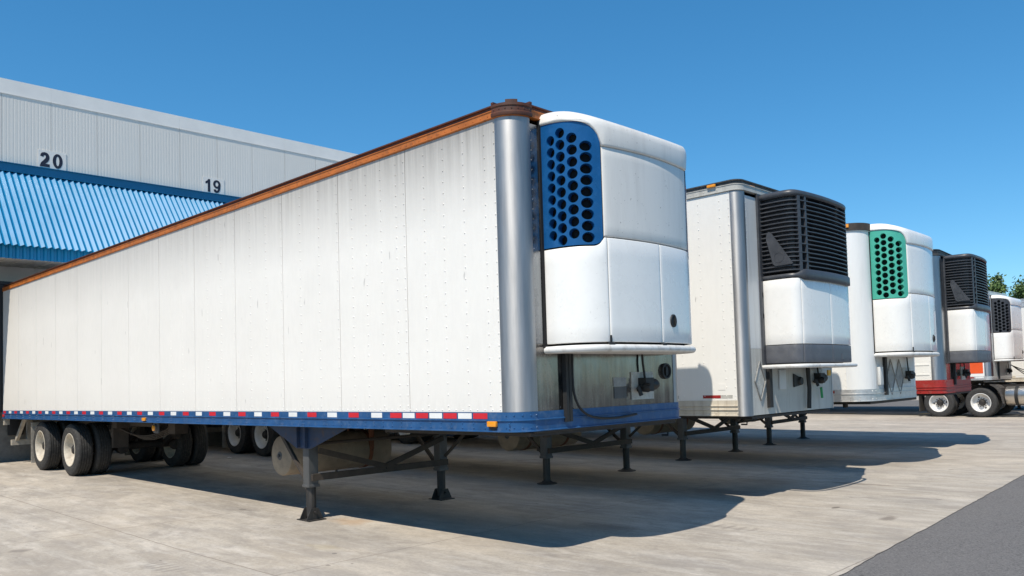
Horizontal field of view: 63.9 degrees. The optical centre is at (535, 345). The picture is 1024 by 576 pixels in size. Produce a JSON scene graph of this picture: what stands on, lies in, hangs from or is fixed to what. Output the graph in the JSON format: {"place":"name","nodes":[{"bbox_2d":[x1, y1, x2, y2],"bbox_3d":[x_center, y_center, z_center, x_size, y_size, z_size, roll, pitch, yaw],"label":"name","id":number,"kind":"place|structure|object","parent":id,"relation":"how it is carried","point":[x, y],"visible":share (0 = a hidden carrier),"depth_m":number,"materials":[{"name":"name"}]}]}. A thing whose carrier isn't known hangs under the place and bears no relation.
{"place":"outdoors","nodes":[
{"label":"outdoors","id":0,"kind":"place"},
{"bbox_2d":[0,413,1023,575],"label":"concrete yard","id":1,"kind":"structure","parent":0,"point":[836,494],"depth_m":10.51,"materials":[{"name":"grey concrete"}]},
{"bbox_2d":[2,99,695,521],"bbox_3d":[-4.924,0.270,13.499,16.845,4.135,2.668,-4,-4,43],"label":"refrigerated trailer","id":2,"kind":"object","parent":1,"relation":"on","point":[510,267],"visible":1,"depth_m":8.66,"materials":[{"name":"metal"}]},
{"bbox_2d":[205,179,857,484],"bbox_3d":[-2.162,0.353,16.500,16.860,4.075,2.664,-4,-4,43],"label":"refrigerated trailer","id":3,"kind":"object","parent":1,"relation":"on","point":[769,278],"visible":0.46,"depth_m":10.54,"materials":[{"name":"metal"}]},
{"bbox_2d":[364,223,939,460],"bbox_3d":[0.454,0.392,19.496,16.845,4.112,2.667,-4,-4,42],"label":"refrigerated trailer","id":4,"kind":"object","parent":1,"relation":"on","point":[893,334],"visible":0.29,"depth_m":13.54,"materials":[{"name":"metal"}]},
{"bbox_2d":[727,249,991,444],"bbox_3d":[2.840,0.486,22.248,16.820,4.030,2.642,-4,-3,39],"label":"refrigerated trailer","id":5,"kind":"object","parent":1,"relation":"on","point":[962,309],"visible":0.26,"depth_m":16.61,"materials":[{"name":"metal"}]},
{"bbox_2d":[970,291,1023,381],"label":"refrigerated trailer","id":6,"kind":"object","parent":1,"relation":"on","point":[1005,324],"visible":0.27,"depth_m":27.25,"materials":[{"name":"metal"}]},
{"bbox_2d":[0,0,1023,295],"label":"sky","id":7,"kind":"structure","parent":0,"point":[908,114],"materials":[{"name":"blue"}]},
{"bbox_2d":[814,384,1023,575],"bbox_3d":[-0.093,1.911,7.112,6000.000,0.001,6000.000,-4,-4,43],"label":"asphalt ground","id":8,"kind":"structure","parent":0,"point":[983,536],"depth_m":7.62,"materials":[{"name":"grey asphalt"}]},
{"bbox_2d":[0,78,357,461],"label":"warehouse","id":9,"kind":"structure","parent":8,"relation":"on","point":[130,172],"depth_m":20.75,"materials":[{"name":"white metal"}]},
{"bbox_2d":[38,149,65,170],"bbox_3d":[-11.885,-4.557,20.196,0.014,0.460,0.620,-4,-4,43],"label":"number sign","id":10,"kind":"object","parent":9,"relation":"attached to","point":[51,159],"visible":1,"depth_m":20.19,"materials":[{"name":"white plastic"}]},
{"bbox_2d":[203,176,223,194],"bbox_3d":[-9.077,-4.507,23.156,0.016,0.460,0.620,-4,-4,43],"label":"number sign","id":11,"kind":"object","parent":9,"relation":"attached to","point":[212,185],"visible":1,"depth_m":23.15,"materials":[{"name":"white plastic"}]},
{"bbox_2d":[919,365,1023,416],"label":"semi tractor","id":12,"kind":"object","parent":8,"relation":"on","point":[977,400],"visible":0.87,"depth_m":27.51,"materials":[{"name":"metal"}]},
{"bbox_2d":[987,274,1002,293],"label":"broadleaf tree","id":13,"kind":"object","parent":8,"relation":"on","point":[990,285],"visible":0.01,"depth_m":103.05,"materials":[{"name":"green plant"}]},
{"bbox_2d":[988,272,1010,293],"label":"broadleaf tree","id":14,"kind":"object","parent":8,"relation":"on","point":[998,280],"visible":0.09,"depth_m":105.88,"materials":[{"name":"green plant"}]},
{"bbox_2d":[981,299,1023,408],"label":"refrigerated trailer","id":15,"kind":"object","parent":8,"relation":"on","point":[1017,376],"visible":0.01,"depth_m":30.39,"materials":[{"name":"metal"}]},
{"bbox_2d":[988,275,1023,298],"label":"broadleaf tree","id":16,"kind":"object","parent":8,"relation":"on","point":[1017,292],"visible":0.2,"depth_m":99.06,"materials":[{"name":"green plant"}]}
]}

